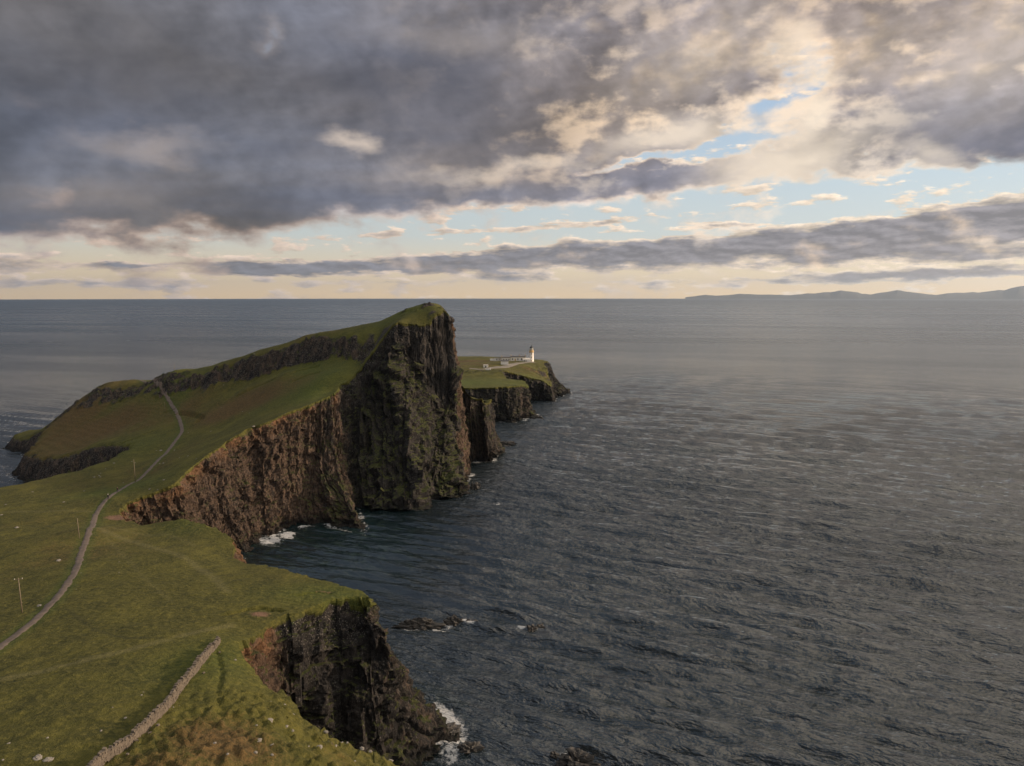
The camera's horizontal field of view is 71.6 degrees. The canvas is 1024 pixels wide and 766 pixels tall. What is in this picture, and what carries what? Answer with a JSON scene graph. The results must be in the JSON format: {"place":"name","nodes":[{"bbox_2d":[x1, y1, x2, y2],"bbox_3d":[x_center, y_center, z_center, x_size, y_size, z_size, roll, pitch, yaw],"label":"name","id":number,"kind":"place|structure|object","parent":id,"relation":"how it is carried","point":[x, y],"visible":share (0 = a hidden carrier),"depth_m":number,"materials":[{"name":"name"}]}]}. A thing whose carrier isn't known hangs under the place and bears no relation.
{"place":"outdoors","nodes":[
{"label":"outdoors","id":0,"kind":"place"},
{"bbox_2d":[0,378,183,649],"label":"path","id":1,"kind":"structure","parent":0,"point":[63,588],"depth_m":193.15,"materials":[{"name":"grey gravel"}]},
{"bbox_2d":[0,302,549,765],"bbox_3d":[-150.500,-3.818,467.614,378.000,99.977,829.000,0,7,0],"label":"ground","id":2,"kind":"structure","parent":0,"point":[86,658],"depth_m":161.57,"materials":[{"name":"green plant"}]},
{"bbox_2d":[14,578,22,612],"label":"utility pole","id":3,"kind":"object","parent":2,"relation":"on","point":[18,579],"visible":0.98,"depth_m":143.33,"materials":[{"name":"brown wood"}]},
{"bbox_2d":[33,754,41,760],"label":"stone","id":4,"kind":"object","parent":2,"relation":"on","point":[37,757],"visible":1,"depth_m":86.61,"materials":[{"name":"grey stone"}]},
{"bbox_2d":[42,757,53,761],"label":"stone","id":5,"kind":"object","parent":2,"relation":"on","point":[47,759],"visible":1,"depth_m":86.44,"materials":[{"name":"grey stone"}]},
{"bbox_2d":[86,636,220,765],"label":"dry stone wall","id":6,"kind":"structure","parent":2,"relation":"on","point":[117,747],"depth_m":96.53,"materials":[{"name":"grey stone"}]},
{"bbox_2d":[501,360,508,364],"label":"store building","id":7,"kind":"structure","parent":2,"relation":"on","point":[504,362],"depth_m":705.01,"materials":[{"name":"white paint"}]},
{"bbox_2d":[510,354,525,360],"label":"keepers cottage","id":8,"kind":"structure","parent":2,"relation":"on","point":[517,358],"depth_m":754.70,"materials":[{"name":"white paint"}]},
{"bbox_2d":[529,345,533,361],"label":"lighthouse","id":9,"kind":"object","parent":2,"relation":"on","point":[531,353],"visible":0.97,"depth_m":757.08,"materials":[{"name":"white paint"}]},
{"bbox_2d":[111,308,570,765],"bbox_3d":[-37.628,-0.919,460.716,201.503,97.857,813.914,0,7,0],"label":"cliff","id":10,"kind":"structure","parent":0,"point":[398,419],"depth_m":311.22,"materials":[{"name":"brown stone"}]},
{"bbox_2d":[469,362,534,369],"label":"road","id":11,"kind":"structure","parent":0,"point":[509,365],"depth_m":696.28,"materials":[{"name":"grey concrete"}]},
{"bbox_2d":[0,299,1023,765],"bbox_3d":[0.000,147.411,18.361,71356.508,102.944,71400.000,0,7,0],"label":"water","id":12,"kind":"structure","parent":0,"point":[738,531],"depth_m":306.89,"materials":[{"name":"liquid"}]},
{"bbox_2d":[391,617,445,629],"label":"sea rock","id":13,"kind":"object","parent":12,"relation":"in","point":[423,623],"visible":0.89,"depth_m":214.58,"materials":[{"name":"stone"}]},
{"bbox_2d":[445,722,460,736],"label":"sea rock","id":14,"kind":"object","parent":12,"relation":"in","point":[453,729],"visible":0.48,"depth_m":163.39,"materials":[{"name":"stone"}]},
{"bbox_2d":[443,614,463,625],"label":"sea rock","id":15,"kind":"object","parent":12,"relation":"in","point":[453,620],"visible":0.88,"depth_m":216.81,"materials":[{"name":"grey stone"}]},
{"bbox_2d":[457,741,484,753],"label":"sea rock","id":16,"kind":"object","parent":12,"relation":"in","point":[467,747],"visible":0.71,"depth_m":156.26,"materials":[{"name":"stone"}]},
{"bbox_2d":[470,481,480,489],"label":"sea rock","id":17,"kind":"object","parent":12,"relation":"in","point":[475,485],"visible":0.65,"depth_m":367.90,"materials":[{"name":"grey stone"}]},
{"bbox_2d":[500,441,516,445],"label":"sea rock","id":18,"kind":"object","parent":12,"relation":"in","point":[506,443],"visible":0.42,"depth_m":473.92,"materials":[{"name":"grey stone"}]},
{"bbox_2d":[527,624,537,632],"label":"sea rock","id":19,"kind":"object","parent":12,"relation":"in","point":[532,628],"visible":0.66,"depth_m":211.59,"materials":[{"name":"brown stone"}]},
{"bbox_2d":[530,415,543,418],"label":"sea rock","id":20,"kind":"object","parent":12,"relation":"in","point":[535,417],"visible":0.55,"depth_m":574.04,"materials":[{"name":"grey stone"}]},
{"bbox_2d":[535,623,544,627],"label":"sea rock","id":21,"kind":"object","parent":12,"relation":"in","point":[539,625],"visible":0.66,"depth_m":214.51,"materials":[{"name":"brown stone"}]},
{"bbox_2d":[549,751,558,758],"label":"sea rock","id":22,"kind":"object","parent":12,"relation":"in","point":[553,754],"visible":0.96,"depth_m":155.04,"materials":[{"name":"stone"}]},
{"bbox_2d":[554,747,600,765],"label":"sea rock","id":23,"kind":"object","parent":12,"relation":"in","point":[576,757],"visible":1,"depth_m":151.88,"materials":[{"name":"stone"}]},
{"bbox_2d":[0,0,1023,298],"label":"sky","id":24,"kind":"structure","parent":0,"point":[150,149],"materials":[{"name":"grey"}]},
{"bbox_2d":[685,286,1023,298],"bbox_3d":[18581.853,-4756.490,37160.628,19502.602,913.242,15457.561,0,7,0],"label":"hills","id":25,"kind":"structure","parent":0,"point":[1015,293],"depth_m":34696.00,"materials":[{"name":"grey"}]}
]}

